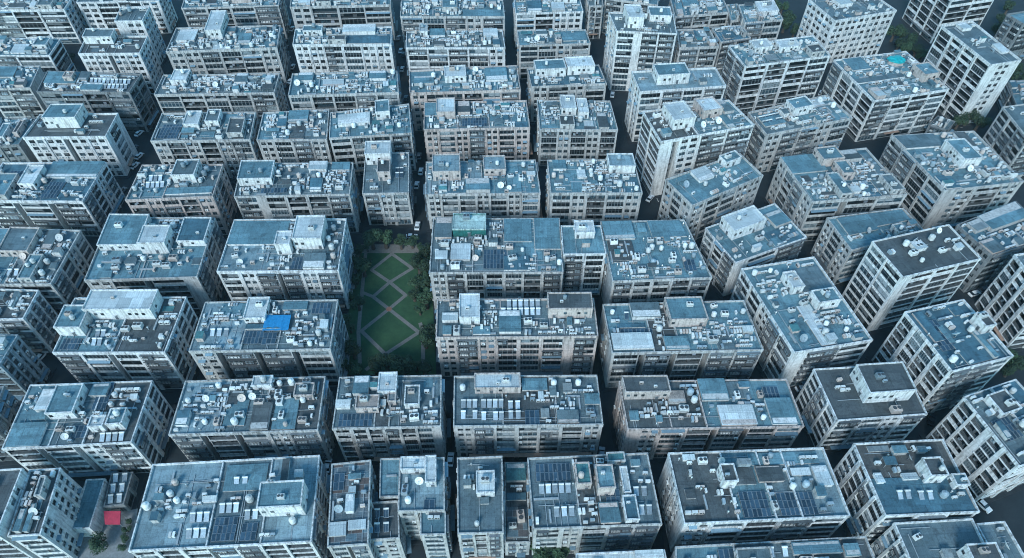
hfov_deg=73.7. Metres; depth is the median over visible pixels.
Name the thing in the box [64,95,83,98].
window
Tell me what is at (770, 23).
window
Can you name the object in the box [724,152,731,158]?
cooling unit
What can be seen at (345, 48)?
window
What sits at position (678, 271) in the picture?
cooling unit
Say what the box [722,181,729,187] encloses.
cooling unit
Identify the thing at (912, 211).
window
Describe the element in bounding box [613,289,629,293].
window
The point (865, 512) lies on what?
window
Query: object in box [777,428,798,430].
window
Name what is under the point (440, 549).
window
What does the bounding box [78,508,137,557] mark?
courtyard
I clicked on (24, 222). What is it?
window
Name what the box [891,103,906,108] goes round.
window
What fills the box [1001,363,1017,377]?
tree
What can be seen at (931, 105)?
window
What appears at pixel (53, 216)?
window
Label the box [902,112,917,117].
window
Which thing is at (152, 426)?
window
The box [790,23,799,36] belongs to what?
tree
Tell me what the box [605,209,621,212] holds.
window
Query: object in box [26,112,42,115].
window
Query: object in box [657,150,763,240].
apartment building
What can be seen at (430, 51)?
window
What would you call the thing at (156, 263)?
cooling unit
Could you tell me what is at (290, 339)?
cooling unit
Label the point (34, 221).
window
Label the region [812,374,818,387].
window
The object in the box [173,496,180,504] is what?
water tank
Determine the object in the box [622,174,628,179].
cooling unit
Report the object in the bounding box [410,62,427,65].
window
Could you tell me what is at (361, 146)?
window
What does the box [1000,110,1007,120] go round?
window
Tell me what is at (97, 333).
solar water heater
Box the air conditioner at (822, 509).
[819,507,826,511]
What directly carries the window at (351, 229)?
in the apartment building at (347, 202)
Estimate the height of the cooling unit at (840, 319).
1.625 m
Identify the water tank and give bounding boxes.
[29,258,36,263]
[38,269,46,276]
[41,177,47,183]
[43,258,50,264]
[69,314,75,320]
[108,401,114,407]
[111,391,118,398]
[112,409,120,416]
[140,255,146,261]
[141,501,152,510]
[158,254,165,261]
[166,489,174,497]
[170,221,177,229]
[171,478,178,485]
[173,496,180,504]
[185,397,191,403]
[201,170,207,176]
[201,418,208,424]
[203,165,209,171]
[215,382,222,388]
[230,417,238,425]
[245,494,254,503]
[259,375,266,382]
[276,380,282,385]
[288,378,294,385]
[289,516,296,524]
[296,172,301,178]
[300,397,305,403]
[315,329,321,335]
[328,243,334,250]
[330,252,335,259]
[331,224,336,230]
[405,496,411,503]
[460,384,465,391]
[544,256,549,262]
[551,379,556,385]
[575,379,580,385]
[578,116,582,122]
[578,471,583,478]
[598,174,602,180]
[617,180,622,187]
[656,324,662,331]
[686,387,693,396]
[688,242,694,249]
[690,395,697,404]
[711,311,716,317]
[751,269,757,275]
[760,414,766,420]
[767,452,773,458]
[788,482,796,489]
[801,480,809,488]
[821,327,828,335]
[823,320,829,326]
[824,292,830,298]
[830,102,836,108]
[859,183,865,190]
[901,239,909,247]
[911,87,917,93]
[926,234,935,242]
[929,161,935,166]
[938,465,945,471]
[938,490,948,498]
[940,132,946,138]
[947,354,958,364]
[965,325,974,333]
[1008,387,1016,394]
[1016,419,1023,428]
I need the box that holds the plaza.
[360,244,424,252]
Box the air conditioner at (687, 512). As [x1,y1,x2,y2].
[684,510,691,514]
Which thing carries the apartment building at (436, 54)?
on the pavement
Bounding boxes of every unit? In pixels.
[17,259,24,264]
[18,188,27,193]
[37,121,43,127]
[39,48,47,53]
[54,426,64,431]
[64,311,72,315]
[65,426,75,432]
[70,179,79,185]
[111,256,122,263]
[111,264,120,270]
[114,222,123,227]
[120,325,130,331]
[131,322,143,329]
[137,171,147,177]
[150,165,156,170]
[152,260,161,266]
[161,262,171,268]
[168,254,178,261]
[179,181,188,186]
[185,40,190,46]
[205,40,211,46]
[211,39,218,44]
[213,417,220,425]
[215,133,223,138]
[222,1,229,5]
[224,81,232,86]
[231,252,238,258]
[234,411,244,418]
[243,190,250,194]
[253,398,265,404]
[255,301,262,306]
[256,34,263,38]
[269,30,274,36]
[272,306,277,313]
[274,389,282,399]
[275,395,283,405]
[276,493,284,499]
[277,411,284,418]
[284,394,291,399]
[286,336,294,342]
[297,416,307,423]
[299,384,307,390]
[302,378,310,381]
[308,225,314,229]
[335,184,343,189]
[359,396,367,401]
[371,144,376,148]
[373,124,377,131]
[401,484,408,495]
[408,388,414,393]
[409,413,418,421]
[415,5,421,10]
[440,240,449,246]
[449,66,454,70]
[449,300,455,305]
[450,261,459,269]
[453,325,459,335]
[463,214,469,219]
[474,234,481,240]
[478,3,484,8]
[481,476,489,483]
[496,229,502,234]
[503,377,508,382]
[506,243,512,249]
[508,254,516,261]
[508,522,516,528]
[516,509,524,522]
[518,174,522,181]
[524,317,531,324]
[528,164,533,169]
[540,322,547,328]
[544,250,549,255]
[549,254,555,260]
[555,38,561,42]
[578,224,585,229]
[586,408,593,414]
[596,458,603,463]
[604,181,611,185]
[610,238,617,244]
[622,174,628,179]
[634,253,639,260]
[637,266,645,272]
[647,237,653,242]
[652,111,660,117]
[654,318,661,324]
[656,239,662,243]
[668,257,675,262]
[670,252,676,258]
[674,268,681,274]
[678,405,688,412]
[686,301,693,306]
[697,457,707,464]
[707,335,718,343]
[710,302,717,308]
[720,310,728,316]
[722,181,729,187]
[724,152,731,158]
[733,391,740,398]
[755,234,763,241]
[756,390,763,397]
[762,456,769,464]
[770,500,778,510]
[787,307,795,312]
[790,115,798,121]
[799,298,808,305]
[820,288,829,294]
[835,315,843,323]
[844,65,850,70]
[874,372,885,379]
[889,405,902,413]
[890,181,897,185]
[908,249,918,256]
[912,532,922,540]
[919,154,927,161]
[937,247,947,252]
[942,169,953,175]
[962,147,969,151]
[978,312,988,318]
[978,546,990,553]
[980,169,990,177]
[1000,173,1010,179]
[1004,398,1016,406]
[1008,171,1017,177]
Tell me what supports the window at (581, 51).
in the apartment building at (527, 54)
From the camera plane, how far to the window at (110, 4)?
334.89 m
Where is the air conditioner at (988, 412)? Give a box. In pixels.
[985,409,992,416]
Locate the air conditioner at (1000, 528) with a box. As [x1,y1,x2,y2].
[996,527,1004,531]
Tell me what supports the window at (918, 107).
in the apartment building at (874, 111)
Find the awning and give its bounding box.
[104,511,125,528]
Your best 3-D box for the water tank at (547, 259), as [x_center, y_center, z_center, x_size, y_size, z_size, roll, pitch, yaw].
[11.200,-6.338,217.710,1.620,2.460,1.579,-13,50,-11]
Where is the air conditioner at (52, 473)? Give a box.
[49,470,55,477]
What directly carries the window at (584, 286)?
in the apartment building at (584, 253)
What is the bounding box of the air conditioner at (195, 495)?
[192,492,197,499]
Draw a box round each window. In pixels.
[0,13,12,15]
[0,17,15,21]
[0,29,22,32]
[0,96,12,99]
[0,102,15,105]
[0,203,12,205]
[0,215,21,217]
[0,220,26,223]
[0,287,19,288]
[0,421,6,433]
[1,107,19,111]
[4,34,25,37]
[4,113,23,116]
[8,365,14,373]
[9,326,29,329]
[11,90,31,93]
[14,371,20,379]
[15,96,34,99]
[18,57,50,60]
[18,101,37,104]
[20,203,48,206]
[21,62,52,65]
[21,540,47,544]
[22,107,41,110]
[23,286,52,289]
[24,208,52,212]
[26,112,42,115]
[26,338,39,341]
[29,545,54,548]
[30,215,55,217]
[34,221,60,223]
[35,549,60,552]
[40,12,64,14]
[40,94,61,97]
[41,68,55,71]
[41,292,56,295]
[41,553,66,556]
[44,17,67,20]
[45,101,64,104]
[45,298,61,301]
[46,22,70,26]
[46,447,73,450]
[49,28,73,31]
[51,42,61,58]
[51,452,78,456]
[52,34,76,37]
[54,47,64,64]
[56,204,82,206]
[56,457,83,460]
[60,210,86,212]
[61,39,79,43]
[62,58,70,70]
[62,462,88,465]
[63,259,70,271]
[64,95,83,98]
[64,216,90,218]
[67,101,87,104]
[67,264,74,277]
[67,467,93,470]
[69,220,93,223]
[71,270,78,283]
[72,227,97,229]
[76,235,83,247]
[80,241,87,254]
[80,283,87,294]
[81,379,100,381]
[82,231,100,235]
[84,247,91,259]
[84,355,108,358]
[94,367,118,370]
[95,190,100,199]
[98,3,117,6]
[99,195,104,205]
[99,373,122,376]
[100,8,118,11]
[102,14,116,17]
[102,201,107,210]
[104,379,126,381]
[105,172,110,182]
[105,206,110,216]
[107,444,131,447]
[108,24,116,27]
[108,94,129,98]
[112,102,133,105]
[112,184,117,192]
[114,129,120,141]
[115,108,136,111]
[116,355,137,357]
[116,454,140,457]
[117,135,124,149]
[119,3,140,5]
[119,114,139,118]
[120,361,142,364]
[121,142,127,154]
[122,121,142,124]
[124,148,130,161]
[125,127,146,131]
[125,367,146,370]
[128,493,133,506]
[129,373,150,376]
[129,468,150,472]
[132,479,137,491]
[134,429,139,442]
[134,464,149,466]
[136,552,154,554]
[140,413,145,424]
[142,439,148,453]
[142,556,158,557]
[143,355,165,357]
[145,418,149,430]
[147,444,152,458]
[149,386,154,398]
[149,423,153,435]
[151,449,156,463]
[153,390,158,403]
[153,429,157,439]
[156,454,161,463]
[157,373,177,375]
[158,396,162,409]
[161,401,166,414]
[163,200,178,204]
[163,384,183,387]
[165,407,170,418]
[169,213,185,216]
[171,347,177,361]
[175,353,181,367]
[178,316,183,328]
[181,322,186,334]
[183,303,188,313]
[183,364,189,379]
[184,9,205,12]
[185,328,190,341]
[186,15,207,18]
[186,436,199,439]
[187,308,191,320]
[188,21,206,24]
[190,315,195,327]
[204,58,220,62]
[206,64,223,68]
[208,70,225,73]
[208,237,212,250]
[211,244,215,257]
[214,250,218,263]
[221,274,238,277]
[224,280,241,284]
[227,287,244,290]
[230,293,247,296]
[232,8,253,11]
[235,14,255,16]
[236,18,256,22]
[236,148,251,151]
[236,371,262,374]
[238,24,257,25]
[238,198,256,201]
[240,204,259,208]
[241,154,253,157]
[242,51,259,54]
[243,434,266,437]
[244,58,261,60]
[246,62,263,66]
[248,68,265,72]
[250,445,272,447]
[253,95,273,98]
[254,101,275,104]
[256,7,277,10]
[256,106,276,109]
[258,13,279,16]
[259,19,280,21]
[263,352,291,355]
[264,450,275,452]
[267,198,284,201]
[269,204,286,207]
[271,210,288,214]
[273,216,290,218]
[275,142,290,145]
[277,147,292,150]
[279,153,294,156]
[281,159,296,162]
[291,98,310,101]
[293,104,311,107]
[300,351,328,354]
[303,357,331,361]
[305,364,333,367]
[308,370,335,373]
[323,286,340,289]
[325,47,341,50]
[326,53,342,56]
[326,376,337,379]
[328,59,343,63]
[328,382,337,385]
[329,66,345,69]
[331,203,349,206]
[332,547,346,550]
[333,209,351,212]
[335,552,348,555]
[344,47,360,50]
[345,53,361,56]
[346,59,362,62]
[348,65,363,69]
[348,227,355,231]
[353,138,369,142]
[354,144,364,148]
[354,430,365,432]
[356,435,367,438]
[357,96,375,99]
[357,157,364,161]
[358,102,374,106]
[362,451,372,454]
[364,457,373,459]
[365,7,389,10]
[366,13,389,16]
[367,18,390,22]
[371,220,383,224]
[376,24,391,26]
[378,95,396,99]
[384,498,396,500]
[388,435,399,437]
[389,101,397,104]
[390,440,400,443]
[393,136,409,139]
[394,143,410,146]
[394,195,406,198]
[395,201,407,204]
[396,207,408,210]
[397,213,409,216]
[398,219,410,223]
[402,513,413,515]
[403,20,421,22]
[404,517,414,520]
[408,50,426,53]
[409,56,427,59]
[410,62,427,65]
[418,428,431,431]
[419,434,432,436]
[420,439,433,442]
[421,445,434,447]
[423,450,435,452]
[424,536,442,537]
[425,540,443,542]
[427,95,443,98]
[427,544,444,546]
[428,548,445,550]
[429,50,446,53]
[429,57,447,59]
[429,552,446,554]
[430,62,447,65]
[440,132,453,134]
[440,137,454,140]
[441,142,454,146]
[441,148,455,151]
[442,196,457,199]
[443,201,457,204]
[443,207,458,210]
[444,213,452,216]
[446,19,464,22]
[447,25,465,28]
[449,50,466,53]
[449,57,467,59]
[460,196,474,198]
[460,201,475,204]
[460,357,477,359]
[461,207,475,210]
[462,539,472,541]
[464,361,477,364]
[469,50,487,53]
[470,57,487,59]
[470,62,487,65]
[484,19,501,22]
[484,25,502,28]
[484,93,499,96]
[487,274,501,277]
[487,280,501,284]
[487,289,501,290]
[487,293,501,296]
[491,196,505,198]
[491,201,505,204]
[491,206,506,209]
[492,212,506,215]
[496,428,514,430]
[497,433,514,435]
[497,438,514,440]
[497,443,514,445]
[498,340,516,342]
[498,345,515,347]
[498,350,515,353]
[498,356,515,358]
[499,361,515,364]
[499,367,515,369]
[500,130,513,133]
[500,135,513,139]
[500,141,513,144]
[500,152,513,155]
[502,93,518,96]
[506,274,520,277]
[506,287,520,290]
[506,293,520,296]
[508,280,520,283]
[517,15,533,18]
[517,21,533,23]
[517,27,533,29]
[519,428,536,430]
[519,432,536,435]
[519,438,536,440]
[519,443,535,445]
[519,448,535,450]
[520,74,526,78]
[520,350,538,353]
[520,356,537,358]
[520,361,537,364]
[520,366,537,369]
[521,47,537,50]
[521,52,536,55]
[521,57,536,61]
[521,63,533,66]
[521,339,538,342]
[521,344,538,347]
[523,195,537,198]
[523,202,537,203]
[523,206,537,209]
[523,213,536,215]
[535,543,556,545]
[536,534,557,536]
[536,538,556,541]
[539,447,556,450]
[540,432,558,435]
[540,437,557,440]
[540,442,557,445]
[541,427,558,429]
[542,361,560,363]
[543,339,562,341]
[543,344,561,347]
[549,87,567,90]
[549,92,567,96]
[552,202,569,206]
[552,209,568,212]
[552,216,568,219]
[553,196,569,199]
[565,256,582,259]
[570,372,589,374]
[571,50,587,54]
[572,45,588,48]
[573,344,593,347]
[573,350,592,352]
[583,279,599,282]
[583,285,598,288]
[584,273,600,276]
[585,97,602,99]
[585,267,601,270]
[586,86,603,89]
[586,91,603,95]
[586,256,602,258]
[586,261,601,264]
[604,217,620,219]
[605,7,619,11]
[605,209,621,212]
[606,1,620,5]
[606,202,622,205]
[607,195,624,199]
[608,383,617,386]
[609,377,620,380]
[610,372,633,375]
[611,85,625,90]
[612,80,626,83]
[613,68,628,72]
[613,74,627,78]
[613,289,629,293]
[613,360,635,364]
[614,63,628,66]
[614,355,637,358]
[616,45,631,49]
[616,51,630,55]
[617,39,632,43]
[618,33,633,36]
[631,295,646,299]
[633,288,648,292]
[634,282,649,285]
[637,64,651,68]
[638,58,652,62]
[639,53,653,56]
[639,105,657,110]
[640,47,654,50]
[640,99,658,103]
[641,40,656,44]
[641,93,659,97]
[641,371,663,374]
[642,34,656,38]
[644,360,667,363]
[650,294,665,298]
[652,288,666,291]
[653,281,668,285]
[653,454,666,457]
[655,449,674,452]
[657,445,676,447]
[659,35,673,38]
[659,440,678,442]
[660,435,680,437]
[669,211,675,219]
[670,205,677,214]
[672,199,679,208]
[673,192,681,202]
[675,22,690,26]
[680,50,696,53]
[682,96,699,100]
[683,90,701,94]
[689,286,705,290]
[696,61,712,65]
[696,152,719,158]
[698,146,721,152]
[699,49,715,52]
[699,138,723,146]
[699,223,711,230]
[700,249,707,258]
[701,133,724,139]
[703,210,715,217]
[704,238,710,247]
[705,89,722,93]
[705,203,717,211]
[705,537,733,540]
[707,196,719,204]
[707,532,736,536]
[708,266,714,275]
[709,353,732,356]
[709,448,731,450]
[710,19,725,23]
[711,15,726,18]
[711,254,718,264]
[711,444,733,446]
[713,95,721,98]
[713,248,720,258]
[713,439,735,441]
[713,523,742,526]
[715,282,723,293]
[716,434,738,436]
[718,203,731,211]
[720,196,733,204]
[722,190,735,198]
[724,141,746,146]
[725,133,749,141]
[727,129,750,135]
[731,364,752,366]
[736,287,743,299]
[740,274,749,288]
[746,302,753,318]
[748,251,774,262]
[748,296,756,312]
[750,290,759,305]
[755,105,770,109]
[755,128,764,139]
[758,357,763,366]
[760,34,776,38]
[762,27,778,32]
[764,22,779,26]
[764,368,772,378]
[767,362,777,378]
[768,443,789,445]
[770,356,781,373]
[771,438,792,440]
[775,529,801,532]
[776,344,787,361]
[777,144,792,149]
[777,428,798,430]
[778,526,804,528]
[785,534,797,536]
[790,381,801,385]
[796,140,810,145]
[796,399,802,412]
[798,88,815,93]
[799,537,825,539]
[800,394,805,408]
[802,76,820,81]
[802,229,821,233]
[803,223,823,227]
[803,389,809,403]
[803,532,830,535]
[806,216,832,221]
[806,235,818,240]
[806,384,812,397]
[806,528,834,531]
[807,64,824,69]
[809,58,827,63]
[809,211,834,214]
[809,379,815,392]
[809,433,817,446]
[810,523,838,526]
[812,202,839,207]
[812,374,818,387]
[813,426,820,440]
[815,518,843,521]
[816,421,823,436]
[820,415,827,431]
[823,411,831,426]
[823,440,843,443]
[824,248,831,259]
[826,435,847,439]
[827,134,842,140]
[827,242,834,253]
[827,406,834,421]
[829,361,855,367]
[830,237,837,248]
[830,430,851,434]
[832,121,848,127]
[832,232,840,242]
[832,355,859,362]
[833,426,854,429]
[834,470,840,483]
[836,349,863,356]
[838,270,855,277]
[838,465,844,477]
[840,343,867,350]
[842,265,858,271]
[842,460,848,472]
[843,294,854,310]
[844,100,852,110]
[844,259,861,266]
[846,289,858,305]
[846,438,865,442]
[847,94,855,104]
[847,454,853,468]
[847,503,853,516]
[848,254,864,260]
[849,88,857,99]
[849,283,861,299]
[850,435,867,437]
[851,449,857,462]
[852,83,860,93]
[852,499,859,511]
[853,277,865,293]
[855,311,868,328]
[856,271,869,287]
[856,493,863,507]
[857,134,873,140]
[858,305,871,322]
[858,424,876,427]
[859,265,872,281]
[859,514,866,531]
[860,129,876,134]
[862,123,879,129]
[862,299,875,317]
[862,419,881,422]
[863,258,876,275]
[863,510,871,526]
[865,293,879,311]
[865,483,872,496]
[867,252,880,269]
[868,505,876,521]
[869,287,883,305]
[871,246,884,262]
[872,547,878,557]
[873,204,898,209]
[873,281,887,299]
[873,500,881,516]
[874,100,890,105]
[876,133,891,137]
[877,197,902,202]
[877,275,891,292]
[879,126,894,131]
[881,159,891,170]
[881,268,895,286]
[884,262,899,280]
[884,517,910,519]
[885,114,900,120]
[886,435,904,439]
[886,533,893,545]
[888,109,903,114]
[890,140,900,152]
[890,431,907,434]
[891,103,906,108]
[891,528,897,540]
[893,129,908,134]
[893,172,903,183]
[894,97,909,102]
[895,426,912,429]
[896,123,912,128]
[897,543,903,554]
[899,117,915,122]
[899,422,915,424]
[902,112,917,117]
[905,106,921,111]
[910,208,923,223]
[911,95,926,99]
[911,126,925,131]
[914,120,929,125]
[914,203,926,217]
[917,199,930,212]
[920,109,935,114]
[920,193,934,206]
[923,103,939,108]
[924,185,937,200]
[926,97,942,102]
[928,179,940,194]
[929,127,944,132]
[930,92,945,96]
[948,514,971,516]
[965,388,979,393]
[967,282,984,290]
[970,383,983,388]
[971,277,988,284]
[975,377,989,382]
[976,271,993,278]
[980,371,995,377]
[981,265,998,272]
[985,133,992,143]
[985,259,1003,266]
[986,365,1001,371]
[989,127,996,137]
[992,359,1007,365]
[993,122,1000,132]
[993,144,1000,154]
[996,116,1004,126]
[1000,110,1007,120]
[1003,38,1010,44]
[1005,126,1012,137]
[1005,150,1013,160]
[1006,33,1014,39]
[1009,121,1016,131]
[1009,144,1017,154]
[1010,27,1017,33]
[1010,46,1023,50]
[1013,22,1020,28]
[1013,138,1021,149]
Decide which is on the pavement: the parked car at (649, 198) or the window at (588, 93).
the parked car at (649, 198)
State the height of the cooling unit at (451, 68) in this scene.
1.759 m
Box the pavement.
[0,16,1023,557]
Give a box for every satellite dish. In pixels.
[19,253,25,259]
[28,507,38,515]
[55,234,62,240]
[60,433,68,439]
[65,176,70,182]
[202,395,208,401]
[237,394,245,401]
[248,393,255,399]
[294,79,299,86]
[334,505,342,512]
[415,477,422,484]
[472,255,478,260]
[497,182,503,188]
[683,180,688,187]
[700,121,705,128]
[716,117,721,124]
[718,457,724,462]
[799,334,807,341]
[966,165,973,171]
[999,541,1010,549]
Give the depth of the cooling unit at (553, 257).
218.28 m
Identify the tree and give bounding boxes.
[69,53,74,62]
[88,531,108,554]
[117,544,126,551]
[120,533,128,543]
[121,525,131,532]
[125,518,131,523]
[341,358,353,371]
[343,313,351,324]
[344,337,355,353]
[345,343,362,359]
[346,323,354,333]
[348,292,354,300]
[349,294,365,310]
[351,275,359,287]
[351,361,362,374]
[352,253,363,271]
[352,272,361,284]
[353,258,370,276]
[354,243,363,258]
[362,228,376,249]
[367,355,386,375]
[373,229,392,248]
[374,353,397,370]
[389,358,413,375]
[394,233,406,249]
[402,354,412,364]
[404,234,418,248]
[407,274,422,287]
[407,286,420,301]
[409,252,429,274]
[413,305,426,315]
[416,242,423,251]
[416,276,430,289]
[416,287,432,309]
[418,243,430,259]
[418,359,431,374]
[419,323,435,337]
[419,329,434,348]
[420,270,429,279]
[530,538,544,557]
[539,546,553,553]
[543,547,566,557]
[556,546,570,556]
[776,1,789,14]
[781,16,792,32]
[782,10,795,20]
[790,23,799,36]
[886,24,904,41]
[895,38,907,49]
[898,27,908,39]
[900,41,913,51]
[906,32,918,43]
[912,42,924,57]
[915,49,928,61]
[953,115,969,129]
[960,109,980,125]
[973,114,991,130]
[991,22,1001,35]
[996,13,1005,22]
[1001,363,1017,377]
[1003,0,1015,14]
[1006,347,1017,364]
[1009,355,1023,370]
[1010,62,1023,77]
[1011,71,1023,79]
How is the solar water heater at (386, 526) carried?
on the apartment building at (352, 533)
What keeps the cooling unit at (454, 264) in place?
on the apartment building at (537, 236)
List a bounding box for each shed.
[72,478,108,536]
[924,115,955,132]
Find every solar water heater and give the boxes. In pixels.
[14,268,19,275]
[91,337,96,345]
[95,329,100,336]
[97,337,102,345]
[99,432,105,441]
[100,329,105,336]
[106,432,112,441]
[108,494,113,503]
[110,483,115,492]
[112,432,117,441]
[113,473,118,482]
[116,493,122,502]
[118,431,124,440]
[119,482,125,491]
[122,472,128,481]
[186,527,192,538]
[189,512,196,522]
[193,527,199,537]
[197,511,202,521]
[200,527,206,537]
[204,511,210,521]
[210,328,215,335]
[217,328,222,335]
[219,503,225,512]
[224,328,228,335]
[226,502,232,512]
[233,502,239,512]
[234,476,239,483]
[242,476,247,483]
[244,509,250,519]
[252,509,258,518]
[374,508,379,518]
[374,522,379,532]
[383,507,388,517]
[383,521,388,531]
[461,399,465,407]
[461,410,465,418]
[467,399,471,407]
[473,399,476,407]
[473,410,476,418]
[481,399,485,407]
[481,411,485,419]
[487,399,491,407]
[493,399,497,407]
[493,411,497,419]
[499,399,502,407]
[499,411,503,419]
[507,299,510,306]
[508,400,512,409]
[508,410,512,418]
[513,299,516,306]
[515,400,519,408]
[516,410,520,418]
[518,299,522,306]
[524,299,527,306]
[524,307,528,314]
[530,299,533,306]
[530,307,534,314]
[536,299,539,306]
[536,307,539,314]
[539,484,543,493]
[545,483,550,493]
[552,483,557,492]
[554,506,559,516]
[559,483,563,492]
[561,506,566,516]
[565,482,570,492]
[569,505,574,515]
[624,311,628,319]
[633,486,638,495]
[639,504,644,514]
[641,486,646,495]
[646,504,651,514]
[781,546,788,556]
[896,490,903,498]
[904,489,911,498]
[917,490,924,499]
[926,490,933,499]
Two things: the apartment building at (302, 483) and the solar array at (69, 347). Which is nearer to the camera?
the apartment building at (302, 483)
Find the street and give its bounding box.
[0,0,1023,557]
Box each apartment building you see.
[0,0,88,43]
[0,35,77,73]
[0,65,46,117]
[0,117,38,164]
[0,161,125,235]
[0,227,94,314]
[0,289,59,352]
[0,334,49,399]
[0,386,20,460]
[0,468,39,557]
[1,380,173,476]
[7,468,83,557]
[22,103,137,175]
[36,71,159,131]
[52,289,198,389]
[76,0,177,33]
[78,28,163,93]
[84,214,225,313]
[114,6,166,64]
[125,159,237,234]
[128,455,331,557]
[150,109,263,177]
[154,69,289,124]
[166,10,290,83]
[168,375,335,461]
[181,0,291,38]
[188,297,349,385]
[216,215,358,308]
[234,160,363,231]
[256,109,334,162]
[288,70,402,111]
[290,0,397,39]
[292,24,398,73]
[327,460,411,557]
[329,99,416,174]
[332,372,450,461]
[362,140,416,225]
[379,455,454,557]
[400,0,505,47]
[405,23,505,75]
[409,65,520,130]
[423,97,532,161]
[423,153,542,228]
[429,213,563,309]
[435,292,598,376]
[453,372,602,457]
[455,456,505,557]
[503,462,530,557]
[512,0,582,46]
[516,29,590,78]
[526,55,606,121]
[526,451,661,554]
[533,95,617,165]
[545,153,642,230]
[561,220,606,294]
[575,549,666,557]
[582,0,603,38]
[597,296,763,387]
[600,4,676,90]
[600,219,711,303]
[601,0,659,32]
[612,375,804,459]
[624,62,725,141]
[635,96,754,195]
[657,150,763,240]
[657,447,850,551]
[669,0,729,29]
[670,536,874,557]
[671,27,718,67]
[699,203,806,295]
[711,25,750,73]
[721,35,830,113]
[726,4,739,25]
[730,256,872,385]
[737,0,782,39]
[744,95,852,172]
[765,145,907,240]
[795,361,927,449]
[796,0,896,62]
[810,208,922,284]
[820,50,948,141]
[833,439,979,543]
[842,224,981,331]
[870,518,1023,557]
[872,299,1013,412]
[879,131,1023,229]
[902,0,993,42]
[923,21,1021,125]
[926,379,1023,501]
[954,201,1023,292]
[975,253,1023,348]
[982,104,1023,176]
[994,11,1023,59]
[996,80,1023,110]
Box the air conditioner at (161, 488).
[158,486,163,492]
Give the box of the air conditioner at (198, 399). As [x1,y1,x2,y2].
[195,397,201,401]
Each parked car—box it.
[37,351,47,360]
[129,162,139,168]
[134,130,143,136]
[134,152,143,159]
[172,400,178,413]
[325,459,332,472]
[406,233,417,238]
[414,181,419,188]
[414,222,420,229]
[417,152,421,159]
[418,168,423,174]
[447,452,453,466]
[598,446,604,454]
[645,195,654,202]
[794,385,803,391]
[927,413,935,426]
[968,290,981,296]
[976,499,992,513]
[977,285,987,292]
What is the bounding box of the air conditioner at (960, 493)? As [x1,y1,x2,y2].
[956,492,965,495]
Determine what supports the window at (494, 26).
in the apartment building at (476, 18)
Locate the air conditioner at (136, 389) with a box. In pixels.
[133,387,140,391]
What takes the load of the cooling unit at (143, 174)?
on the apartment building at (208, 196)
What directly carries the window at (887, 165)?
in the apartment building at (932, 199)
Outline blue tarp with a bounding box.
[262,315,291,331]
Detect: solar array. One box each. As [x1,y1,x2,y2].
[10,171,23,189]
[40,182,66,197]
[59,338,82,349]
[70,425,86,438]
[91,382,115,409]
[157,124,181,138]
[211,517,238,541]
[239,331,264,343]
[239,522,258,540]
[261,188,287,192]
[261,332,277,344]
[290,257,303,268]
[311,303,331,313]
[333,473,344,490]
[338,413,372,426]
[423,499,434,509]
[462,118,486,126]
[483,250,506,268]
[525,410,539,423]
[535,463,570,481]
[605,482,620,501]
[620,328,652,333]
[682,259,696,270]
[717,549,733,557]
[737,491,771,517]
[762,386,779,397]
[775,491,819,515]
[929,319,940,331]
[936,333,955,350]
[991,416,1023,441]
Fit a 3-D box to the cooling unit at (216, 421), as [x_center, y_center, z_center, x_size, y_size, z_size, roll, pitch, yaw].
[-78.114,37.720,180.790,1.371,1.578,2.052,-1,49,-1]
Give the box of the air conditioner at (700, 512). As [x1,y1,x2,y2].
[698,510,704,514]
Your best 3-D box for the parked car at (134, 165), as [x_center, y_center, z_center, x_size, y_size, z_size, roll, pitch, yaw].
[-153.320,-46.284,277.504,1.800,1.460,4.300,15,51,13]
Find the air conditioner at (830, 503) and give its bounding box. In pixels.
[826,501,833,505]
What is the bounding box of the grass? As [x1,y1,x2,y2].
[347,251,435,374]
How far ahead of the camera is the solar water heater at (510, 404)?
184.90 m
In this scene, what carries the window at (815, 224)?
in the apartment building at (799, 205)
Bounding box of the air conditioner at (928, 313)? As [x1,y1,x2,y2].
[925,311,931,316]
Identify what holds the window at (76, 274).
in the apartment building at (66, 269)
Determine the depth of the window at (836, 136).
273.10 m
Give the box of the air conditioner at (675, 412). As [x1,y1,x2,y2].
[673,410,678,414]
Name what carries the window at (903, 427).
in the apartment building at (832, 417)
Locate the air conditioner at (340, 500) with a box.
[337,498,343,502]
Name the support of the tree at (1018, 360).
on the pavement
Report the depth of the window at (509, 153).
276.58 m
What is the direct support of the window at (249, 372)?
in the apartment building at (281, 357)
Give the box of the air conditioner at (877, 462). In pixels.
[874,461,881,464]
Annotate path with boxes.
[356,252,424,370]
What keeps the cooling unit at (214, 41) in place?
on the apartment building at (244, 58)
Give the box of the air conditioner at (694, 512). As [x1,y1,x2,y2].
[691,510,697,514]
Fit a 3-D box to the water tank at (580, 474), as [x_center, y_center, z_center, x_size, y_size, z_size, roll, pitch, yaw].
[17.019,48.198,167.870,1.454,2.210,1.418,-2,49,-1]
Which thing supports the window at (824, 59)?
in the apartment building at (773, 79)
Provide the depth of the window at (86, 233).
251.22 m
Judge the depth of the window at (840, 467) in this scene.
183.42 m
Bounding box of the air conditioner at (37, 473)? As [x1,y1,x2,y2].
[33,471,41,475]
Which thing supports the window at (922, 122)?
in the apartment building at (874, 111)
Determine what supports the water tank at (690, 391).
on the apartment building at (725, 422)
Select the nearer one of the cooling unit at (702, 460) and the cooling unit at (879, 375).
the cooling unit at (702, 460)
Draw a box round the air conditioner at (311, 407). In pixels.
[308,405,314,409]
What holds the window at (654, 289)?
in the apartment building at (653, 287)
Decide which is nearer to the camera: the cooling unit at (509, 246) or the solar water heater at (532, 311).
the solar water heater at (532, 311)
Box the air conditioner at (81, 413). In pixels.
[78,411,85,415]
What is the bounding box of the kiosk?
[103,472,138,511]
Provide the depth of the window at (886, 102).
275.64 m
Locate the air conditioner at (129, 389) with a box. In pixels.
[127,387,133,391]

